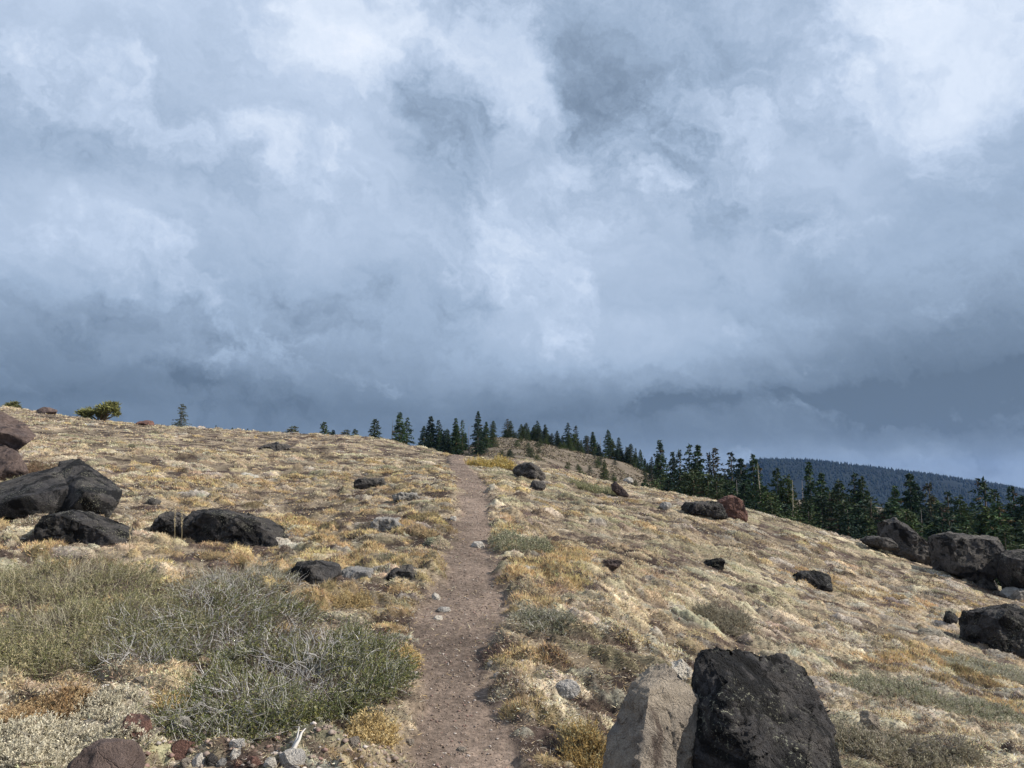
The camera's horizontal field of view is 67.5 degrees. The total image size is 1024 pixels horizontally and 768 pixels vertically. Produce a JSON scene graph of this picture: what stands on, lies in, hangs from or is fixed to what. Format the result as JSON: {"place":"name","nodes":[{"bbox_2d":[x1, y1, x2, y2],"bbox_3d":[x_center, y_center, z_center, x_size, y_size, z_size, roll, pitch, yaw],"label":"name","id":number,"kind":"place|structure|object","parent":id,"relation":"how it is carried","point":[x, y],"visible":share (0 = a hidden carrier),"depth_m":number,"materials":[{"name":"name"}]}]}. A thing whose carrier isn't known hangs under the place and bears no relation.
{"place":"outdoors","nodes":[
{"label":"outdoors","id":0,"kind":"place"},
{"bbox_2d":[0,405,1023,767],"bbox_3d":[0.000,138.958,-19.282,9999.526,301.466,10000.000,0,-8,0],"label":"ground","id":1,"kind":"structure","parent":0,"point":[866,553],"depth_m":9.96,"materials":[{"name":"plant"}]},
{"bbox_2d":[0,411,35,480],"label":"boulder","id":2,"kind":"object","parent":1,"relation":"on","point":[16,435],"visible":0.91,"depth_m":15.40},
{"bbox_2d":[27,456,57,472],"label":"shrub","id":3,"kind":"object","parent":1,"relation":"on","point":[32,466],"visible":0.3,"depth_m":17.55,"materials":[{"name":"beige plant"}]},
{"bbox_2d":[0,675,100,727],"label":"grass tuft","id":4,"kind":"object","parent":1,"relation":"on","point":[64,698],"visible":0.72,"depth_m":4.11,"materials":[{"name":"beige plant"}]},
{"bbox_2d":[0,458,121,519],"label":"boulder","id":5,"kind":"object","parent":1,"relation":"on","point":[73,484],"visible":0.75,"depth_m":10.14,"materials":[{"name":"stone"}]},
{"bbox_2d":[0,706,166,767],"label":"cushion plant","id":6,"kind":"object","parent":1,"relation":"on","point":[69,730],"visible":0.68,"depth_m":3.71,"materials":[{"name":"beige plant"}]},
{"bbox_2d":[33,510,134,545],"bbox_3d":[-5.077,1.812,9.229,1.109,0.594,0.850,0,-8,0],"label":"boulder","id":7,"kind":"object","parent":1,"relation":"on","point":[74,526],"visible":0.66,"depth_m":8.86,"materials":[{"name":"stone"}]},
{"bbox_2d":[0,544,173,610],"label":"shrub","id":8,"kind":"object","parent":1,"relation":"on","point":[52,586],"visible":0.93,"depth_m":7.25,"materials":[{"name":"green plant"}]},
{"bbox_2d":[74,400,121,420],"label":"bush","id":9,"kind":"object","parent":1,"relation":"on","point":[103,412],"visible":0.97,"depth_m":49.98,"materials":[{"name":"green plant"}]},
{"bbox_2d":[66,738,145,767],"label":"rock","id":10,"kind":"object","parent":1,"relation":"on","point":[112,753],"visible":1,"depth_m":3.30,"materials":[{"name":"stone"}]},
{"bbox_2d":[0,580,222,681],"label":"shrub","id":11,"kind":"object","parent":1,"relation":"on","point":[56,619],"visible":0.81,"depth_m":5.67,"materials":[{"name":"green plant"}]},
{"bbox_2d":[65,682,158,724],"bbox_3d":[-2.148,1.734,4.119,0.465,0.219,0.410,0,-8,0],"label":"cushion plant","id":12,"kind":"object","parent":1,"relation":"on","point":[106,697],"visible":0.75,"depth_m":4.11,"materials":[{"name":"beige plant"}]},
{"bbox_2d":[120,713,152,740],"bbox_3d":[-1.865,1.721,3.795,0.182,0.170,0.142,0,-8,0],"label":"stone","id":13,"kind":"object","parent":1,"relation":"on","point":[145,722],"visible":0.55,"depth_m":3.77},
{"bbox_2d":[73,625,223,677],"bbox_3d":[-2.513,1.875,5.334,1.013,0.429,1.003,0,-8,0],"label":"shrub","id":14,"kind":"object","parent":1,"relation":"on","point":[144,658],"visible":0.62,"depth_m":5.17,"materials":[{"name":"beige plant"}]},
{"bbox_2d":[150,511,186,538],"bbox_3d":[-4.293,1.805,9.654,0.446,0.403,0.351,0,-8,0],"label":"rock","id":15,"kind":"object","parent":1,"relation":"on","point":[163,522],"visible":0.52,"depth_m":9.53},
{"bbox_2d":[148,688,195,714],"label":"grass tuft","id":16,"kind":"object","parent":1,"relation":"on","point":[159,698],"visible":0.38,"depth_m":4.32,"materials":[{"name":"yellow plant"}]},
{"bbox_2d":[169,714,192,735],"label":"stone","id":17,"kind":"object","parent":1,"relation":"on","point":[186,722],"visible":0.48,"depth_m":4.00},
{"bbox_2d":[171,740,194,760],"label":"stone","id":18,"kind":"object","parent":1,"relation":"on","point":[181,747],"visible":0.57,"depth_m":3.75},
{"bbox_2d":[61,574,330,670],"bbox_3d":[-2.416,1.842,6.023,1.901,0.638,2.189,0,-8,0],"label":"shrub","id":19,"kind":"object","parent":1,"relation":"on","point":[228,627],"visible":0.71,"depth_m":6.03,"materials":[{"name":"green plant"}]},
{"bbox_2d":[178,508,287,546],"bbox_3d":[-3.520,1.914,9.804,1.373,0.638,0.861,0,-8,0],"label":"boulder","id":20,"kind":"object","parent":1,"relation":"on","point":[226,526],"visible":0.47,"depth_m":9.46,"materials":[{"name":"stone"}]},
{"bbox_2d":[157,556,310,605],"bbox_3d":[-2.662,1.889,7.364,1.454,0.464,1.288,0,-8,0],"label":"shrub","id":21,"kind":"object","parent":1,"relation":"on","point":[262,571],"visible":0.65,"depth_m":7.34,"materials":[{"name":"green plant"}]},
{"bbox_2d":[258,442,289,450],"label":"rock","id":22,"kind":"object","parent":1,"relation":"on","point":[276,446],"visible":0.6,"depth_m":30.45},
{"bbox_2d":[279,748,305,767],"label":"stone","id":23,"kind":"object","parent":1,"relation":"on","point":[293,758],"visible":0.97,"depth_m":3.71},
{"bbox_2d":[170,612,425,737],"bbox_3d":[-1.335,1.849,5.036,1.538,0.574,2.130,0,-8,0],"label":"shrub","id":24,"kind":"object","parent":1,"relation":"on","point":[379,674],"visible":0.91,"depth_m":4.89,"materials":[{"name":"green plant"}]},
{"bbox_2d":[287,560,341,584],"bbox_3d":[-2.029,2.036,7.887,0.557,0.440,0.596,0,-8,0],"label":"boulder","id":25,"kind":"object","parent":1,"relation":"on","point":[320,571],"visible":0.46,"depth_m":7.71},
{"bbox_2d":[324,584,378,609],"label":"grass tuft","id":26,"kind":"object","parent":1,"relation":"on","point":[340,600],"visible":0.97,"depth_m":6.94,"materials":[{"name":"yellow plant"}]},
{"bbox_2d":[341,566,373,578],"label":"rock","id":27,"kind":"object","parent":1,"relation":"on","point":[356,572],"visible":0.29,"depth_m":7.87,"materials":[{"name":"grey stone"}]},
{"bbox_2d":[353,477,385,488],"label":"rock","id":28,"kind":"object","parent":1,"relation":"on","point":[363,483],"visible":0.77,"depth_m":16.66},
{"bbox_2d":[339,705,408,751],"bbox_3d":[-0.760,1.884,4.137,0.364,0.248,0.358,5,-9,-30],"label":"grass tuft","id":29,"kind":"object","parent":1,"relation":"on","point":[378,732],"visible":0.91,"depth_m":4.14,"materials":[{"name":"yellow plant"}]},
{"bbox_2d":[370,517,404,532],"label":"rock","id":30,"kind":"object","parent":1,"relation":"on","point":[380,524],"visible":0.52,"depth_m":10.54,"materials":[{"name":"grey stone"}]},
{"bbox_2d":[392,412,407,444],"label":"conifer","id":31,"kind":"object","parent":1,"relation":"on","point":[400,435],"visible":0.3,"depth_m":109.99,"materials":[{"name":"green plant"}]},
{"bbox_2d":[385,564,417,580],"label":"rock","id":32,"kind":"object","parent":1,"relation":"on","point":[405,571],"visible":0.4,"depth_m":7.82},
{"bbox_2d":[392,492,419,501],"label":"rock","id":33,"kind":"object","parent":1,"relation":"on","point":[403,496],"visible":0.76,"depth_m":13.89,"materials":[{"name":"grey stone"}]},
{"bbox_2d":[389,641,426,669],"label":"grass tuft","id":34,"kind":"object","parent":1,"relation":"on","point":[415,654],"visible":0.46,"depth_m":5.51,"materials":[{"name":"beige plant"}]},
{"bbox_2d":[423,416,437,447],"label":"conifer","id":35,"kind":"object","parent":1,"relation":"on","point":[431,426],"visible":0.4,"depth_m":124.73,"materials":[{"name":"green plant"}]},
{"bbox_2d":[450,418,463,455],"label":"conifer","id":36,"kind":"object","parent":1,"relation":"on","point":[455,433],"visible":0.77,"depth_m":119.77,"materials":[{"name":"green plant"}]},
{"bbox_2d":[453,420,469,455],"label":"conifer","id":37,"kind":"object","parent":1,"relation":"on","point":[462,441],"visible":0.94,"depth_m":117.95,"materials":[{"name":"green plant"}]},
{"bbox_2d":[404,455,521,767],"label":"trail","id":38,"kind":"object","parent":1,"relation":"on","point":[484,715],"visible":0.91,"depth_m":5.86,"materials":[{"name":"soil"}]},
{"bbox_2d":[468,411,488,455],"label":"conifer","id":39,"kind":"object","parent":1,"relation":"on","point":[478,449],"visible":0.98,"depth_m":114.84,"materials":[{"name":"green plant"}]},
{"bbox_2d":[463,453,516,469],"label":"bush","id":40,"kind":"object","parent":1,"relation":"on","point":[503,462],"visible":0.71,"depth_m":26.54,"materials":[{"name":"yellow plant"}]},
{"bbox_2d":[0,454,1002,767],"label":"gravel","id":41,"kind":"structure","parent":1,"relation":"on","point":[330,732],"depth_m":4.82,"materials":[{"name":"brown stone"}]},
{"bbox_2d":[138,668,322,746],"bbox_3d":[-1.556,1.843,4.252,1.032,0.427,1.007,0,-8,0],"label":"shrub","id":42,"kind":"object","parent":41,"relation":"on","point":[170,714],"visible":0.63,"depth_m":4.09,"materials":[{"name":"green plant"}]},
{"bbox_2d":[0,407,1023,767],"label":"mat plants","id":43,"kind":"object","parent":1,"relation":"on","point":[734,569],"visible":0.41,"depth_m":8.74,"materials":[{"name":"plant"}]},
{"bbox_2d":[487,527,557,553],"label":"shrub","id":44,"kind":"object","parent":1,"relation":"on","point":[545,546],"visible":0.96,"depth_m":9.62,"materials":[{"name":"green plant"}]},
{"bbox_2d":[512,462,545,480],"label":"boulder","id":45,"kind":"object","parent":1,"relation":"on","point":[529,470],"visible":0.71,"depth_m":23.30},
{"bbox_2d":[506,603,583,636],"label":"shrub","id":46,"kind":"object","parent":1,"relation":"on","point":[532,615],"visible":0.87,"depth_m":6.30,"materials":[{"name":"green plant"}]},
{"bbox_2d":[555,679,580,699],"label":"stone","id":47,"kind":"object","parent":1,"relation":"on","point":[568,689],"visible":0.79,"depth_m":5.03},
{"bbox_2d":[550,711,609,767],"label":"grass tuft","id":48,"kind":"object","parent":1,"relation":"on","point":[593,740],"visible":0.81,"depth_m":4.29,"materials":[{"name":"yellow plant"}]},
{"bbox_2d":[567,478,615,494],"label":"shrub","id":49,"kind":"object","parent":1,"relation":"on","point":[595,488],"visible":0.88,"depth_m":23.71,"materials":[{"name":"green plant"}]},
{"bbox_2d":[602,663,698,767],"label":"boulder","id":50,"kind":"object","parent":1,"relation":"on","point":[654,725],"visible":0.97,"depth_m":3.13,"materials":[{"name":"stone"}]},
{"bbox_2d":[652,440,672,482],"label":"conifer","id":51,"kind":"object","parent":1,"relation":"on","point":[660,458],"visible":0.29,"depth_m":94.49,"materials":[{"name":"green plant"}]},
{"bbox_2d":[671,659,692,679],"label":"rock","id":52,"kind":"object","parent":1,"relation":"on","point":[681,668],"visible":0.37,"depth_m":5.87,"materials":[{"name":"stone"}]},
{"bbox_2d":[677,443,697,494],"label":"conifer","id":53,"kind":"object","parent":1,"relation":"on","point":[689,464],"visible":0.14,"depth_m":87.57,"materials":[{"name":"green plant"}]},
{"bbox_2d":[678,468,707,497],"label":"conifer","id":54,"kind":"object","parent":1,"relation":"on","point":[693,483],"visible":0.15,"depth_m":55.23,"materials":[{"name":"green plant"}]},
{"bbox_2d":[691,445,706,496],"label":"conifer","id":55,"kind":"object","parent":1,"relation":"on","point":[697,462],"visible":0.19,"depth_m":87.43,"materials":[{"name":"green plant"}]},
{"bbox_2d":[681,500,727,519],"bbox_3d":[5.000,3.310,19.909,1.119,0.567,0.941,0,-8,0],"label":"boulder","id":56,"kind":"object","parent":1,"relation":"on","point":[714,509],"visible":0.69,"depth_m":19.52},
{"bbox_2d":[693,473,722,498],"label":"conifer","id":57,"kind":"object","parent":1,"relation":"on","point":[704,490],"visible":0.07,"depth_m":53.17,"materials":[{"name":"green plant"}]},
{"bbox_2d":[702,448,725,482],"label":"conifer","id":58,"kind":"object","parent":1,"relation":"on","point":[714,464],"visible":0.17,"depth_m":99.40,"materials":[{"name":"green plant"}]},
{"bbox_2d":[703,558,725,570],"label":"rock","id":59,"kind":"object","parent":1,"relation":"on","point":[717,563],"visible":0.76,"depth_m":12.15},
{"bbox_2d":[706,479,729,499],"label":"conifer","id":60,"kind":"object","parent":1,"relation":"on","point":[716,494],"visible":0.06,"depth_m":49.02,"materials":[{"name":"green plant"}]},
{"bbox_2d":[689,599,761,636],"bbox_3d":[2.276,2.497,8.207,0.756,0.409,0.724,8,-11,-44],"label":"shrub","id":61,"kind":"object","parent":1,"relation":"on","point":[715,612],"visible":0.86,"depth_m":8.14,"materials":[{"name":"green plant"}]},
{"bbox_2d":[717,495,747,522],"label":"boulder","id":62,"kind":"object","parent":1,"relation":"on","point":[734,506],"visible":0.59,"depth_m":20.57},
{"bbox_2d":[722,452,745,493],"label":"conifer","id":63,"kind":"object","parent":1,"relation":"on","point":[731,471],"visible":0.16,"depth_m":104.04,"materials":[{"name":"green plant"}]},
{"bbox_2d":[734,458,754,508],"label":"conifer","id":64,"kind":"object","parent":1,"relation":"on","point":[742,475],"visible":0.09,"depth_m":109.33,"materials":[{"name":"green plant"}]},
{"bbox_2d":[736,482,757,510],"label":"conifer","id":65,"kind":"object","parent":1,"relation":"on","point":[746,497],"visible":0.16,"depth_m":76.28,"materials":[{"name":"green plant"}]},
{"bbox_2d":[743,454,768,510],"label":"conifer","id":66,"kind":"object","parent":1,"relation":"on","point":[752,477],"visible":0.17,"depth_m":94.02,"materials":[{"name":"green plant"}]},
{"bbox_2d":[691,646,841,767],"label":"boulder","id":67,"kind":"object","parent":1,"relation":"on","point":[757,711],"visible":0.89,"depth_m":3.27,"materials":[{"name":"stone"}]},
{"bbox_2d":[761,498,786,518],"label":"conifer","id":68,"kind":"object","parent":1,"relation":"on","point":[770,505],"visible":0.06,"depth_m":55.78,"materials":[{"name":"green plant"}]},
{"bbox_2d":[767,468,789,509],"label":"conifer","id":69,"kind":"object","parent":1,"relation":"on","point":[778,488],"visible":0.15,"depth_m":83.04,"materials":[{"name":"green plant"}]},
{"bbox_2d":[780,474,801,520],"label":"conifer","id":70,"kind":"object","parent":1,"relation":"on","point":[787,489],"visible":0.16,"depth_m":83.11,"materials":[{"name":"green plant"}]},
{"bbox_2d":[791,570,832,591],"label":"boulder","id":71,"kind":"object","parent":1,"relation":"on","point":[819,580],"visible":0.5,"depth_m":13.68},
{"bbox_2d":[800,461,823,528],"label":"conifer","id":72,"kind":"object","parent":1,"relation":"on","point":[809,486],"visible":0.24,"depth_m":81.40,"materials":[{"name":"green plant"}]},
{"bbox_2d":[798,499,827,530],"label":"conifer","id":73,"kind":"object","parent":1,"relation":"on","point":[806,516],"visible":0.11,"depth_m":68.24,"materials":[{"name":"green plant"}]},
{"bbox_2d":[806,494,839,531],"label":"conifer","id":74,"kind":"object","parent":1,"relation":"on","point":[819,500],"visible":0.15,"depth_m":77.60,"materials":[{"name":"green plant"}]},
{"bbox_2d":[817,472,836,520],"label":"conifer","id":75,"kind":"object","parent":1,"relation":"on","point":[821,482],"visible":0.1,"depth_m":84.03,"materials":[{"name":"green plant"}]},
{"bbox_2d":[828,478,848,529],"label":"conifer","id":76,"kind":"object","parent":1,"relation":"on","point":[840,493],"visible":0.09,"depth_m":84.07,"materials":[{"name":"green plant"}]},
{"bbox_2d":[825,500,856,534],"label":"conifer","id":77,"kind":"object","parent":1,"relation":"on","point":[841,507],"visible":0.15,"depth_m":70.04,"materials":[{"name":"green plant"}]},
{"bbox_2d":[836,512,864,538],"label":"conifer","id":78,"kind":"object","parent":1,"relation":"on","point":[850,530],"visible":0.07,"depth_m":57.00,"materials":[{"name":"green plant"}]},
{"bbox_2d":[847,507,869,538],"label":"conifer","id":79,"kind":"object","parent":1,"relation":"on","point":[858,523],"visible":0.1,"depth_m":58.86,"materials":[{"name":"green plant"}]},
{"bbox_2d":[847,472,869,525],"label":"conifer","id":80,"kind":"object","parent":1,"relation":"on","point":[854,490],"visible":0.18,"depth_m":79.18,"materials":[{"name":"green plant"}]},
{"bbox_2d":[852,476,877,525],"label":"conifer","id":81,"kind":"object","parent":1,"relation":"on","point":[861,485],"visible":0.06,"depth_m":78.77,"materials":[{"name":"green plant"}]},
{"bbox_2d":[859,710,879,730],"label":"rock","id":82,"kind":"object","parent":1,"relation":"on","point":[870,719],"visible":0.49,"depth_m":5.60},
{"bbox_2d":[847,496,897,534],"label":"conifer","id":83,"kind":"object","parent":1,"relation":"on","point":[873,514],"visible":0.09,"depth_m":71.19,"materials":[{"name":"green plant"}]},
{"bbox_2d":[859,517,931,565],"bbox_3d":[10.808,4.518,21.733,2.701,1.461,1.538,3,-9,-24],"label":"boulder","id":84,"kind":"object","parent":1,"relation":"on","point":[896,537],"visible":0.81,"depth_m":21.45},
{"bbox_2d":[830,714,993,767],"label":"cushion plant","id":85,"kind":"object","parent":1,"relation":"on","point":[872,737],"visible":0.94,"depth_m":5.08,"materials":[{"name":"green plant"}]},
{"bbox_2d":[899,509,926,539],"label":"conifer","id":86,"kind":"object","parent":1,"relation":"on","point":[907,516],"visible":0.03,"depth_m":51.95,"materials":[{"name":"green plant"}]},
{"bbox_2d":[900,473,927,539],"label":"conifer","id":87,"kind":"object","parent":1,"relation":"on","point":[907,499],"visible":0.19,"depth_m":82.64,"materials":[{"name":"green plant"}]},
{"bbox_2d":[906,485,931,535],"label":"conifer","id":88,"kind":"object","parent":1,"relation":"on","point":[925,510],"visible":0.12,"depth_m":84.71,"materials":[{"name":"green plant"}]},
{"bbox_2d":[826,668,1023,726],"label":"cushion plant","id":89,"kind":"object","parent":1,"relation":"on","point":[929,693],"visible":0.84,"depth_m":6.85,"materials":[{"name":"green plant"}]},
{"bbox_2d":[919,482,939,532],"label":"conifer","id":90,"kind":"object","parent":1,"relation":"on","point":[930,500],"visible":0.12,"depth_m":86.88,"materials":[{"name":"green plant"}]},
{"bbox_2d":[923,504,958,537],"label":"conifer","id":91,"kind":"object","parent":1,"relation":"on","point":[943,526],"visible":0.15,"depth_m":69.65,"materials":[{"name":"green plant"}]},
{"bbox_2d":[939,491,960,531],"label":"conifer","id":92,"kind":"object","parent":1,"relation":"on","point":[949,508],"visible":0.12,"depth_m":86.80,"materials":[{"name":"green plant"}]},
{"bbox_2d":[947,494,972,531],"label":"conifer","id":93,"kind":"object","parent":1,"relation":"on","point":[960,502],"visible":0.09,"depth_m":88.64,"materials":[{"name":"green plant"}]},
{"bbox_2d":[928,531,1004,581],"bbox_3d":[11.551,4.384,19.360,1.763,1.313,1.246,0,-8,0],"label":"boulder","id":94,"kind":"object","parent":1,"relation":"on","point":[969,557],"visible":0.94,"depth_m":18.84,"materials":[{"name":"stone"}]},
{"bbox_2d":[928,649,1023,684],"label":"cushion plant","id":95,"kind":"object","parent":1,"relation":"on","point":[985,670],"visible":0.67,"depth_m":9.54,"materials":[{"name":"beige plant"}]},
{"bbox_2d":[968,476,992,534],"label":"conifer","id":96,"kind":"object","parent":1,"relation":"on","point":[983,486],"visible":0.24,"depth_m":83.97,"materials":[{"name":"green plant"}]},
{"bbox_2d":[971,578,998,590],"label":"rock","id":97,"kind":"object","parent":1,"relation":"on","point":[984,583],"visible":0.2,"depth_m":18.77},
{"bbox_2d":[958,603,1023,658],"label":"boulder","id":98,"kind":"object","parent":1,"relation":"on","point":[1000,627],"visible":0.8,"depth_m":11.22,"materials":[{"name":"stone"}]},
{"bbox_2d":[974,506,1009,544],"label":"conifer","id":99,"kind":"object","parent":1,"relation":"on","point":[987,517],"visible":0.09,"depth_m":83.09,"materials":[{"name":"green plant"}]},
{"bbox_2d":[982,501,1018,548],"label":"conifer","id":100,"kind":"object","parent":1,"relation":"on","point":[995,514],"visible":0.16,"depth_m":78.08,"materials":[{"name":"green plant"}]},
{"bbox_2d":[995,528,1022,585],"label":"conifer","id":101,"kind":"object","parent":1,"relation":"on","point":[1002,539],"visible":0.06,"depth_m":54.47,"materials":[{"name":"green plant"}]},
{"bbox_2d":[996,549,1023,588],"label":"boulder","id":102,"kind":"object","parent":1,"relation":"on","point":[1010,569],"visible":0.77,"depth_m":18.04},
{"bbox_2d":[999,587,1023,600],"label":"rock","id":103,"kind":"object","parent":1,"relation":"on","point":[1011,593],"visible":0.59,"depth_m":17.72,"materials":[{"name":"grey stone"}]},
{"bbox_2d":[1003,486,1023,530],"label":"conifer","id":104,"kind":"object","parent":1,"relation":"on","point":[1010,515],"visible":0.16,"depth_m":84.77,"materials":[{"name":"green plant"}]},
{"bbox_2d":[1007,519,1023,547],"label":"conifer","id":105,"kind":"object","parent":1,"relation":"on","point":[1020,537],"visible":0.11,"depth_m":68.22,"materials":[{"name":"green plant"}]},
{"bbox_2d":[0,0,1023,487],"label":"sky","id":106,"kind":"structure","parent":0,"point":[766,229],"materials":[{"name":"grey"}]},
{"bbox_2d":[730,460,1023,514],"bbox_3d":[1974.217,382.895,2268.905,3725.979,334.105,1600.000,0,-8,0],"label":"hills","id":107,"kind":"structure","parent":0,"point":[798,483],"depth_m":2159.01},
{"bbox_2d":[718,456,1023,513],"bbox_3d":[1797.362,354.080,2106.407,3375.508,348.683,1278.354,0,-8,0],"label":"distant forest","id":108,"kind":"object","parent":107,"relation":"on","point":[843,467],"visible":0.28,"depth_m":2230.15,"materials":[{"name":"blue plant"}]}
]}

